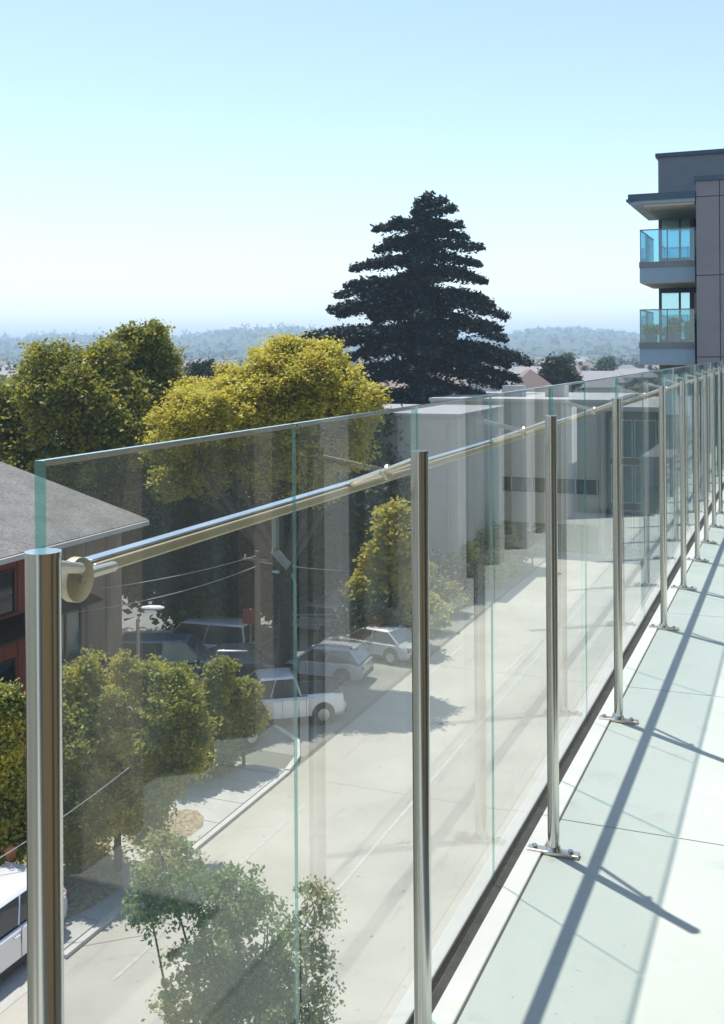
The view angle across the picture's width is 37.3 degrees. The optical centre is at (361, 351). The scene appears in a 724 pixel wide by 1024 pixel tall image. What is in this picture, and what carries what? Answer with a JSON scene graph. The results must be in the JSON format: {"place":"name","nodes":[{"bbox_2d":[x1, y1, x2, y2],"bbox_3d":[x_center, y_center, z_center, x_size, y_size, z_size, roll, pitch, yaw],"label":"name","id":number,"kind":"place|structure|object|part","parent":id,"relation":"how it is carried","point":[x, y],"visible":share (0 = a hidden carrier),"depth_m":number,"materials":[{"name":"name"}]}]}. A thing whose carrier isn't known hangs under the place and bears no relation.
{"place":"outdoors","nodes":[
{"label":"outdoors","id":0,"kind":"place"},
{"bbox_2d":[0,958,65,1013],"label":"driveway","id":1,"kind":"structure","parent":0,"point":[13,986],"depth_m":23.71,"materials":[{"name":"concrete"}]},
{"bbox_2d":[0,861,67,979],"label":"parked car","id":2,"kind":"object","parent":1,"relation":"on","point":[13,916],"visible":0.48,"depth_m":24.27,"materials":[{"name":"white paint"}]},
{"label":"windows","id":3,"kind":"part","parent":2,"relation":"part of","materials":[{"name":"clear glass"}]},
{"bbox_2d":[0,754,91,865],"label":"forecourt","id":4,"kind":"structure","parent":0,"point":[23,831],"depth_m":29.58,"materials":[{"name":"grey concrete"}]},
{"bbox_2d":[136,605,164,714],"bbox_3d":[-7.506,11.520,38.000,1.036,5.055,0.340,0,0,0],"label":"street lamp","id":5,"kind":"object","parent":4,"relation":"on","point":[153,607],"visible":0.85,"depth_m":37.94,"materials":[{"name":"grey"}]},
{"bbox_2d":[0,767,129,857],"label":"overhead wire","id":6,"kind":"object","parent":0,"point":[74,808],"visible":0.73,"depth_m":26.41,"materials":[{"name":"grey"}]},
{"bbox_2d":[63,761,289,958],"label":"pavement","id":7,"kind":"structure","parent":0,"point":[219,802],"depth_m":31.99,"materials":[{"name":"concrete"}]},
{"bbox_2d":[4,845,16,861],"bbox_3d":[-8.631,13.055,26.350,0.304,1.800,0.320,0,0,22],"label":"plant pot","id":8,"kind":"object","parent":7,"relation":"on","point":[10,856],"visible":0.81,"depth_m":26.26,"materials":[{"name":"orange"}]},
{"bbox_2d":[0,677,73,903],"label":"street tree","id":9,"kind":"object","parent":7,"relation":"on","point":[12,757],"visible":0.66,"depth_m":26.83,"materials":[{"name":"green plant"}]},
{"bbox_2d":[24,831,139,881],"bbox_3d":[-7.895,13.713,29.503,3.330,1.344,3.042,0,0,41],"label":"bush","id":10,"kind":"object","parent":7,"relation":"on","point":[103,853],"visible":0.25,"depth_m":28.97,"materials":[{"name":"green plant"}]},
{"bbox_2d":[63,865,122,918],"bbox_3d":[-7.325,13.879,27.710,1.932,0.066,2.748,0,0,22],"label":"planting bed","id":11,"kind":"object","parent":7,"relation":"on","point":[85,891],"visible":0.66,"depth_m":27.80,"materials":[{"name":"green plant"}]},
{"bbox_2d":[62,647,223,871],"bbox_3d":[-6.392,10.973,29.038,5.294,6.075,3.122,0,0,-21],"label":"street tree","id":12,"kind":"object","parent":7,"relation":"on","point":[93,724],"visible":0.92,"depth_m":28.56,"materials":[{"name":"green plant"}]},
{"bbox_2d":[127,809,203,849],"bbox_3d":[-5.677,13.869,31.265,1.788,0.066,2.778,0,0,22],"label":"planting bed","id":13,"kind":"object","parent":7,"relation":"on","point":[190,823],"visible":0.41,"depth_m":31.56,"materials":[{"name":"beige soil"}]},
{"bbox_2d":[126,660,227,784],"bbox_3d":[-6.034,12.333,35.131,3.719,4.524,2.724,0,0,2],"label":"shrub","id":14,"kind":"object","parent":7,"relation":"on","point":[185,667],"visible":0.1,"depth_m":34.94,"materials":[{"name":"green plant"}]},
{"bbox_2d":[200,653,244,774],"bbox_3d":[-4.672,12.071,35.514,1.317,4.117,1.254,0,0,22],"label":"shrub","id":15,"kind":"object","parent":7,"relation":"on","point":[219,673],"visible":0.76,"depth_m":35.22,"materials":[{"name":"green plant"}]},
{"bbox_2d":[230,674,271,765],"bbox_3d":[-4.003,12.490,36.010,1.907,3.270,1.599,0,0,22],"label":"shrub","id":16,"kind":"object","parent":7,"relation":"on","point":[252,714],"visible":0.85,"depth_m":35.67,"materials":[{"name":"green plant"}]},
{"bbox_2d":[4,433,545,1010],"bbox_3d":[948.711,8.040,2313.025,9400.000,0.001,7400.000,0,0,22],"label":"ground","id":17,"kind":"structure","parent":0,"point":[268,759],"depth_m":37.85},
{"bbox_2d":[0,461,148,754],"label":"house","id":18,"kind":"structure","parent":17,"relation":"on","point":[36,512],"depth_m":38.84,"materials":[{"name":"grey"}]},
{"bbox_2d":[0,568,15,617],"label":"window","id":19,"kind":"structure","parent":18,"relation":"in","point":[7,577],"depth_m":35.51,"materials":[{"name":"grey glass"}]},
{"bbox_2d":[0,658,15,685],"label":"window","id":20,"kind":"structure","parent":18,"relation":"in","point":[7,668],"depth_m":35.53,"materials":[{"name":"black glass"}]},
{"bbox_2d":[62,609,81,662],"bbox_3d":[-10.553,10.067,38.076,0.100,1.840,1.840,0,0,22],"label":"window","id":21,"kind":"structure","parent":18,"relation":"in","point":[74,633],"depth_m":38.49,"materials":[{"name":"grey glass"}]},
{"bbox_2d":[96,655,114,697],"bbox_3d":[-9.741,12.461,40.019,0.100,1.840,1.840,0,0,22],"label":"window","id":22,"kind":"structure","parent":18,"relation":"in","point":[103,662],"depth_m":40.30,"materials":[{"name":"grey glass"}]},
{"bbox_2d":[182,357,220,382],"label":"grey tree","id":23,"kind":"object","parent":17,"relation":"on","point":[199,368],"visible":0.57,"depth_m":109.18,"materials":[{"name":"green plant"}]},
{"bbox_2d":[117,821,346,1023],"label":"pavement tree","id":24,"kind":"object","parent":17,"relation":"on","point":[261,993],"visible":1,"depth_m":12.61,"materials":[{"name":"green plant"}]},
{"bbox_2d":[0,351,658,403],"bbox_3d":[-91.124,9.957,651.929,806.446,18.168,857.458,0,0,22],"label":"town treetops","id":25,"kind":"object","parent":17,"relation":"on","point":[651,384],"visible":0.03,"depth_m":336.33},
{"bbox_2d":[298,190,534,403],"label":"conifer","id":26,"kind":"object","parent":17,"relation":"on","point":[421,340],"visible":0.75,"depth_m":84.00,"materials":[{"name":"green plant"}]},
{"bbox_2d":[513,523,545,571],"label":"bush","id":27,"kind":"object","parent":17,"relation":"on","point":[533,536],"visible":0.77,"depth_m":67.56,"materials":[{"name":"green plant"}]},
{"bbox_2d":[429,385,634,554],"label":"cream building","id":28,"kind":"structure","parent":17,"relation":"on","point":[582,489],"depth_m":74.42,"materials":[{"name":"grey"}]},
{"bbox_2d":[502,476,506,490],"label":"window","id":29,"kind":"structure","parent":28,"relation":"in","point":[504,479],"depth_m":75.85,"materials":[{"name":"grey glass"}]},
{"bbox_2d":[507,477,524,491],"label":"window","id":30,"kind":"structure","parent":28,"relation":"in","point":[518,483],"depth_m":75.52,"materials":[{"name":"grey glass"}]},
{"bbox_2d":[525,477,542,491],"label":"window","id":31,"kind":"structure","parent":28,"relation":"in","point":[537,482],"depth_m":75.03,"materials":[{"name":"grey glass"}]},
{"bbox_2d":[543,478,561,492],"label":"window","id":32,"kind":"structure","parent":28,"relation":"in","point":[559,481],"depth_m":74.39,"materials":[{"name":"grey glass"}]},
{"bbox_2d":[562,479,579,493],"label":"window","id":33,"kind":"structure","parent":28,"relation":"in","point":[568,485],"depth_m":74.08,"materials":[{"name":"grey glass"}]},
{"bbox_2d":[580,480,598,494],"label":"window","id":34,"kind":"structure","parent":28,"relation":"in","point":[586,486],"depth_m":73.57,"materials":[{"name":"grey glass"}]},
{"bbox_2d":[537,353,584,391],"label":"dark tree","id":35,"kind":"object","parent":17,"relation":"on","point":[555,370],"visible":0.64,"depth_m":119.01,"materials":[{"name":"green plant"}]},
{"bbox_2d":[560,352,576,373],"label":"slim tree","id":36,"kind":"object","parent":17,"relation":"on","point":[568,355],"visible":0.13,"depth_m":199.29,"materials":[{"name":"green plant"}]},
{"bbox_2d":[574,377,619,392],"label":"house","id":37,"kind":"structure","parent":17,"relation":"on","point":[605,386],"depth_m":186.89,"materials":[{"name":"grey"}]},
{"bbox_2d":[590,355,617,370],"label":"round tree","id":38,"kind":"object","parent":17,"relation":"on","point":[605,363],"visible":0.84,"depth_m":219.02,"materials":[{"name":"green plant"}]},
{"bbox_2d":[608,399,658,554],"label":"teal building","id":39,"kind":"structure","parent":17,"relation":"on","point":[639,428],"depth_m":73.49,"materials":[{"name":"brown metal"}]},
{"bbox_2d":[610,419,632,457],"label":"window","id":40,"kind":"structure","parent":39,"relation":"in","point":[626,425],"depth_m":73.61,"materials":[{"name":"teal"}]},
{"bbox_2d":[611,509,632,548],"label":"window","id":41,"kind":"structure","parent":39,"relation":"in","point":[627,515],"depth_m":73.63,"materials":[{"name":"teal"}]},
{"bbox_2d":[611,464,632,503],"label":"window","id":42,"kind":"structure","parent":39,"relation":"in","point":[626,470],"depth_m":73.61,"materials":[{"name":"teal"}]},
{"bbox_2d":[634,465,640,503],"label":"window","id":43,"kind":"structure","parent":39,"relation":"in","point":[637,483],"depth_m":73.34,"materials":[{"name":"teal"}]},
{"bbox_2d":[635,510,640,548],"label":"window","id":44,"kind":"structure","parent":39,"relation":"in","point":[637,512],"depth_m":73.32,"materials":[{"name":"teal"}]},
{"bbox_2d":[634,420,656,458],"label":"window","id":45,"kind":"structure","parent":39,"relation":"in","point":[645,431],"depth_m":73.15,"materials":[{"name":"teal"}]},
{"bbox_2d":[614,368,657,383],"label":"house","id":46,"kind":"structure","parent":17,"relation":"on","point":[645,376],"depth_m":226.69,"materials":[{"name":"grey"}]},
{"bbox_2d":[626,148,723,609],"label":"apartment block","id":47,"kind":"structure","parent":17,"relation":"on","point":[684,207],"depth_m":40.05,"materials":[{"name":"stone"}]},
{"bbox_2d":[642,323,659,341],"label":"potted plant","id":48,"kind":"object","parent":47,"relation":"on","point":[651,332],"visible":0.96,"depth_m":40.56,"materials":[{"name":"green plant"}]},
{"bbox_2d":[648,568,659,596],"bbox_3d":[11.498,9.128,39.851,1.640,2.040,0.100,0,0,22],"label":"window","id":49,"kind":"structure","parent":47,"relation":"in","point":[654,574],"depth_m":40.11,"materials":[{"name":"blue glass"}]},
{"bbox_2d":[648,485,672,541],"bbox_3d":[11.479,6.028,39.851,1.640,2.040,0.100,0,0,22],"label":"window","id":50,"kind":"structure","parent":47,"relation":"in","point":[653,491],"depth_m":40.04,"materials":[{"name":"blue glass"}]},
{"bbox_2d":[666,316,683,341],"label":"potted plant","id":51,"kind":"object","parent":47,"relation":"on","point":[675,324],"visible":0.93,"depth_m":40.26,"materials":[{"name":"green plant"}]},
{"bbox_2d":[659,370,691,417],"bbox_3d":[13.094,1.689,43.134,2.219,1.916,0.140,0,0,22],"label":"window","id":52,"kind":"structure","parent":47,"relation":"in","point":[665,376],"depth_m":43.43,"materials":[{"name":"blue glass"}]},
{"bbox_2d":[659,218,695,260],"bbox_3d":[13.090,-4.745,43.119,2.218,2.111,0.140,0,0,22],"label":"window","id":53,"kind":"structure","parent":47,"relation":"in","point":[680,241],"depth_m":43.29,"materials":[{"name":"blue glass"}]},
{"bbox_2d":[659,288,696,341],"bbox_3d":[13.093,-1.480,43.126,2.219,2.161,0.140,0,0,22],"label":"window","id":54,"kind":"structure","parent":47,"relation":"in","point":[669,298],"depth_m":43.22,"materials":[{"name":"blue glass"}]},
{"bbox_2d":[0,550,640,1023],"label":"road","id":55,"kind":"structure","parent":0,"point":[350,786],"depth_m":32.72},
{"bbox_2d":[112,804,305,979],"bbox_3d":[-3.656,14.012,28.556,0.090,0.001,10.000,0,0,22],"label":"parking lane line","id":56,"kind":"object","parent":55,"relation":"on","point":[172,925],"visible":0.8,"depth_m":26.66,"materials":[{"name":"paint"}]},
{"bbox_2d":[217,944,247,954],"bbox_3d":[-3.037,14.011,25.060,0.720,0.016,0.720,0,0,22],"label":"manhole cover","id":57,"kind":"object","parent":55,"relation":"on","point":[246,949],"visible":0.18,"depth_m":25.11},
{"bbox_2d":[232,601,585,1010],"bbox_3d":[2.201,13.975,34.801,0.100,0.001,54.000,0,0,22],"label":"lane line","id":58,"kind":"object","parent":55,"relation":"on","point":[345,880],"visible":0.67,"depth_m":35.56,"materials":[{"name":"paint"}]},
{"bbox_2d":[430,645,463,674],"bbox_3d":[3.854,13.963,48.714,0.120,0.001,5.000,0,0,22],"label":"parking bay line","id":59,"kind":"object","parent":55,"relation":"on","point":[441,663],"visible":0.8,"depth_m":48.55,"materials":[{"name":"paint"}]},
{"bbox_2d":[496,651,525,681],"bbox_3d":[6.630,13.946,47.576,0.120,0.001,5.000,0,0,22],"label":"parking bay line","id":60,"kind":"object","parent":55,"relation":"on","point":[509,668],"visible":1,"depth_m":47.42,"materials":[{"name":"paint"}]},
{"bbox_2d":[582,625,630,661],"bbox_3d":[11.863,13.917,51.374,1.400,0.001,6.500,0,0,22],"label":"asphalt patch","id":61,"kind":"object","parent":55,"relation":"on","point":[601,648],"visible":0.6,"depth_m":50.78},
{"bbox_2d":[0,328,658,364],"bbox_3d":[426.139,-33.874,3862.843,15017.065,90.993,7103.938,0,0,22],"label":"hills","id":62,"kind":"structure","parent":0,"point":[567,345],"depth_m":1868.55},
{"bbox_2d":[0,321,658,363],"bbox_3d":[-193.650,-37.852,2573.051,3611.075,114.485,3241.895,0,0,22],"label":"hillside woods","id":63,"kind":"object","parent":62,"relation":"on","point":[558,351],"visible":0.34,"depth_m":2186.33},
{"bbox_2d":[2,327,658,361],"bbox_3d":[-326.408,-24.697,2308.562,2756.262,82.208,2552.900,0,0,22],"label":"hillside houses","id":64,"kind":"structure","parent":62,"relation":"on","point":[234,351],"depth_m":1787.16,"materials":[{"name":"grey"}]},
{"bbox_2d":[0,356,658,396],"bbox_3d":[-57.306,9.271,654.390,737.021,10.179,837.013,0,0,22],"label":"town houses","id":65,"kind":"structure","parent":0,"point":[622,382],"depth_m":292.06,"materials":[{"name":"grey"}]},
{"bbox_2d":[121,556,545,756],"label":"parking lot ground","id":66,"kind":"structure","parent":0,"point":[362,693],"depth_m":47.94,"materials":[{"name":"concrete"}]},
{"bbox_2d":[0,317,189,526],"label":"broadleaf tree","id":67,"kind":"object","parent":66,"relation":"on","point":[103,396],"visible":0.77,"depth_m":48.04,"materials":[{"name":"green plant"}]},
{"bbox_2d":[122,633,209,689],"bbox_3d":[-8.082,13.088,45.480,4.970,1.990,2.270,0,0,2],"label":"parked car","id":68,"kind":"object","parent":66,"relation":"on","point":[192,649],"visible":0.3,"depth_m":44.78,"materials":[{"name":"blue paint"}]},
{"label":"windows","id":69,"kind":"part","parent":68,"relation":"part of","materials":[{"name":"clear glass"}]},
{"bbox_2d":[172,615,254,648],"bbox_3d":[-7.169,13.082,48.561,4.970,1.990,2.270,0,0,17],"label":"parked car","id":70,"kind":"object","parent":66,"relation":"on","point":[208,631],"visible":0.28,"depth_m":47.65,"materials":[{"name":"white paint"}]},
{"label":"windows","id":71,"kind":"part","parent":70,"relation":"part of","materials":[{"name":"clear glass"}]},
{"bbox_2d":[200,700,268,747],"bbox_3d":[-5.544,13.207,37.552,2.180,1.720,4.770,0,0,42],"label":"parked car","id":72,"kind":"object","parent":66,"relation":"on","point":[252,742],"visible":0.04,"depth_m":37.99,"materials":[{"name":"white paint"}]},
{"bbox_2d":[205,643,277,676],"bbox_3d":[-5.889,13.334,45.853,4.670,1.470,2.100,0,0,2],"label":"parked car","id":73,"kind":"object","parent":66,"relation":"on","point":[251,657],"visible":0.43,"depth_m":45.19,"materials":[{"name":"blue paint"}]},
{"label":"windows","id":74,"kind":"part","parent":73,"relation":"part of","materials":[{"name":"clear glass"}]},
{"bbox_2d":[88,452,395,632],"bbox_3d":[-6.041,8.554,52.352,16.126,11.169,9.809,0,0,-8],"label":"backdrop tree","id":75,"kind":"object","parent":66,"relation":"on","point":[331,546],"visible":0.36,"depth_m":50.35,"materials":[{"name":"green plant"}]},
{"bbox_2d":[243,608,254,642],"bbox_3d":[-4.841,12.581,46.452,0.620,2.900,0.101,0,0,5],"label":"red sign","id":76,"kind":"object","parent":66,"relation":"on","point":[248,616],"visible":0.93,"depth_m":46.41,"materials":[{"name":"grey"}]},
{"bbox_2d":[242,550,269,649],"bbox_3d":[-4.518,11.379,46.456,1.500,5.500,0.300,0,0,22],"label":"utility pole","id":77,"kind":"object","parent":66,"relation":"on","point":[257,559],"visible":0.62,"depth_m":46.35,"materials":[{"name":"brown wood"}]},
{"bbox_2d":[71,566,255,612],"bbox_3d":[-7.895,9.335,41.729,0.033,0.486,11.607,0,0,35],"label":"overhead wire","id":78,"kind":"object","parent":77,"relation":"attached to","point":[164,595],"visible":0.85,"depth_m":41.83,"materials":[{"name":"grey"}]},
{"bbox_2d":[102,556,254,588],"bbox_3d":[-8.049,8.799,42.229,0.033,0.422,10.997,0,0,40],"label":"overhead wire","id":79,"kind":"object","parent":77,"relation":"attached to","point":[177,575],"visible":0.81,"depth_m":42.98,"materials":[{"name":"grey"}]},
{"bbox_2d":[254,561,349,570],"bbox_3d":[-0.714,10.591,53.283,0.033,3.106,15.727,0,0,31],"label":"overhead wire","id":80,"kind":"object","parent":77,"relation":"attached to","point":[307,568],"visible":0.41,"depth_m":50.49,"materials":[{"name":"grey"}]},
{"bbox_2d":[135,332,393,667],"bbox_3d":[-4.064,6.639,45.699,10.759,14.973,6.958,0,0,-17],"label":"golden tree","id":81,"kind":"object","parent":66,"relation":"on","point":[282,379],"visible":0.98,"depth_m":44.81,"materials":[{"name":"yellow plant"}]},
{"bbox_2d":[267,723,299,772],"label":"entrance kerb","id":82,"kind":"structure","parent":66,"relation":"on","point":[294,761],"depth_m":38.26,"materials":[{"name":"concrete"}]},
{"bbox_2d":[272,569,296,657],"bbox_3d":[-3.319,11.684,46.000,1.051,4.674,0.340,0,0,0],"label":"street lamp","id":83,"kind":"object","parent":66,"relation":"on","point":[276,571],"visible":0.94,"depth_m":45.95,"materials":[{"name":"grey"}]},
{"bbox_2d":[261,614,332,640],"bbox_3d":[-4.310,13.377,52.000,6.528,1.300,0.083,0,0,0],"label":"rail fence","id":84,"kind":"object","parent":66,"relation":"on","point":[317,624],"visible":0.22,"depth_m":51.97,"materials":[{"name":"grey"}]},
{"bbox_2d":[248,667,346,724],"bbox_3d":[-3.400,13.134,40.773,5.470,1.840,2.220,0,0,-13],"label":"parked car","id":85,"kind":"object","parent":66,"relation":"on","point":[287,696],"visible":0.47,"depth_m":40.18,"materials":[{"name":"white paint"}]},
{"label":"windows","id":86,"kind":"part","parent":85,"relation":"part of","materials":[{"name":"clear glass"}]},
{"bbox_2d":[274,599,350,637],"bbox_3d":[-2.420,13.287,53.691,4.170,1.520,2.060,0,0,24],"label":"parked car","id":87,"kind":"object","parent":66,"relation":"on","point":[322,607],"visible":0.31,"depth_m":52.84,"materials":[{"name":"white paint"}]},
{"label":"windows","id":88,"kind":"part","parent":87,"relation":"part of","materials":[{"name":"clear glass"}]},
{"bbox_2d":[278,640,373,686],"bbox_3d":[-1.685,13.283,46.020,4.170,1.520,2.060,0,0,17],"label":"parked car","id":89,"kind":"object","parent":66,"relation":"on","point":[342,663],"visible":0.74,"depth_m":45.22,"materials":[{"name":"silver metal"}]},
{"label":"windows","id":90,"kind":"part","parent":89,"relation":"part of","materials":[{"name":"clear glass"}]},
{"bbox_2d":[291,427,384,586],"bbox_3d":[-4.699,8.304,64.025,11.265,12.619,8.743,0,0,22],"label":"backdrop tree","id":91,"kind":"object","parent":66,"relation":"on","point":[372,469],"visible":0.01,"depth_m":62.98,"materials":[{"name":"green plant"}]},
{"bbox_2d":[336,591,349,602],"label":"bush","id":92,"kind":"object","parent":66,"relation":"on","point":[341,598],"visible":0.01,"depth_m":54.01,"materials":[{"name":"green plant"}]},
{"bbox_2d":[324,623,411,664],"bbox_3d":[0.556,13.294,49.354,4.670,1.470,2.100,0,0,32],"label":"parked car","id":93,"kind":"object","parent":66,"relation":"on","point":[390,644],"visible":0.59,"depth_m":48.35,"materials":[{"name":"silver metal"}]},
{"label":"windows","id":94,"kind":"part","parent":93,"relation":"part of","materials":[{"name":"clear glass"}]},
{"bbox_2d":[326,592,431,651],"bbox_3d":[0.627,12.708,50.148,4.902,3.042,3.743,0,0,22],"label":"bush","id":95,"kind":"object","parent":66,"relation":"on","point":[380,605],"visible":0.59,"depth_m":49.67,"materials":[{"name":"green plant"}]},
{"bbox_2d":[329,398,429,587],"bbox_3d":[-0.288,8.768,65.948,10.826,12.582,9.650,0,0,22],"label":"backdrop tree","id":96,"kind":"object","parent":66,"relation":"on","point":[389,446],"visible":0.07,"depth_m":63.90,"materials":[{"name":"green plant"}]},
{"bbox_2d":[336,495,433,630],"bbox_3d":[1.142,10.492,51.213,4.249,7.221,3.620,0,0,22],"label":"yellow tree","id":97,"kind":"object","parent":66,"relation":"on","point":[385,566],"visible":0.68,"depth_m":50.52,"materials":[{"name":"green plant"}]},
{"bbox_2d":[339,404,504,578],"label":"grey building","id":98,"kind":"structure","parent":66,"relation":"on","point":[465,499],"depth_m":64.34,"materials":[{"name":"paint"}]},
{"bbox_2d":[401,578,454,635],"bbox_3d":[2.071,12.761,53.532,4.814,3.619,2.944,0,0,22],"label":"bush","id":99,"kind":"object","parent":66,"relation":"on","point":[442,619],"visible":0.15,"depth_m":53.11,"materials":[{"name":"green plant"}]},
{"bbox_2d":[432,591,466,612],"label":"parked car","id":100,"kind":"object","parent":66,"relation":"on","point":[456,608],"visible":0.08,"depth_m":56.30,"materials":[{"name":"beige paint"}]},
{"bbox_2d":[429,561,470,615],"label":"bush","id":101,"kind":"object","parent":66,"relation":"on","point":[450,591],"visible":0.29,"depth_m":56.50,"materials":[{"name":"green plant"}]},
{"bbox_2d":[429,547,489,603],"bbox_3d":[4.697,12.750,60.338,5.015,3.308,3.472,0,0,22],"label":"bush","id":102,"kind":"object","parent":66,"relation":"on","point":[463,574],"visible":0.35,"depth_m":59.73,"materials":[{"name":"green plant"}]},
{"bbox_2d":[443,540,511,589],"bbox_3d":[6.252,12.629,63.633,5.063,2.910,3.322,0,0,22],"label":"bush","id":103,"kind":"object","parent":66,"relation":"on","point":[491,573],"visible":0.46,"depth_m":62.94,"materials":[{"name":"green plant"}]},
{"bbox_2d":[472,528,522,576],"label":"bush","id":104,"kind":"object","parent":66,"relation":"on","point":[493,549],"visible":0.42,"depth_m":66.34,"materials":[{"name":"green plant"}]},
{"bbox_2d":[486,520,527,559],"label":"bush","id":105,"kind":"object","parent":66,"relation":"on","point":[503,531],"visible":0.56,"depth_m":67.45,"materials":[{"name":"green plant"}]},
{"bbox_2d":[491,523,529,563],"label":"bush","id":106,"kind":"object","parent":66,"relation":"on","point":[520,559],"visible":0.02,"depth_m":69.81,"materials":[{"name":"green plant"}]},
{"bbox_2d":[0,0,723,338],"label":"sky","id":107,"kind":"structure","parent":0,"point":[194,165],"materials":[{"name":"blue"}]},
{"bbox_2d":[497,369,551,391],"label":"house","id":108,"kind":"structure","parent":0,"point":[531,378],"depth_m":102.47,"materials":[{"name":"pink"}]},
{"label":"lower storeys","id":109,"kind":"object","parent":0,"visible":0},
{"bbox_2d":[387,561,671,1023],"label":"terrace slab","id":110,"kind":"structure","parent":109,"relation":"on","point":[405,1007],"depth_m":3.52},
{"bbox_2d":[405,486,723,1023],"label":"glazing channel","id":111,"kind":"object","parent":110,"relation":"on","point":[460,945],"depth_m":3.45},
{"bbox_2d":[432,490,723,1023],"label":"edge kerb","id":112,"kind":"structure","parent":110,"relation":"on","point":[455,998],"depth_m":3.30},
{"bbox_2d":[457,503,723,1023],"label":"terrace floor","id":113,"kind":"structure","parent":110,"relation":"on","point":[620,920],"depth_m":3.27,"materials":[{"name":"tile"}]},
{"bbox_2d":[24,360,723,1023],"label":"glass balustrade","id":114,"kind":"object","parent":113,"relation":"on","point":[52,578],"visible":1,"depth_m":2.22,"materials":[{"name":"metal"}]}
]}

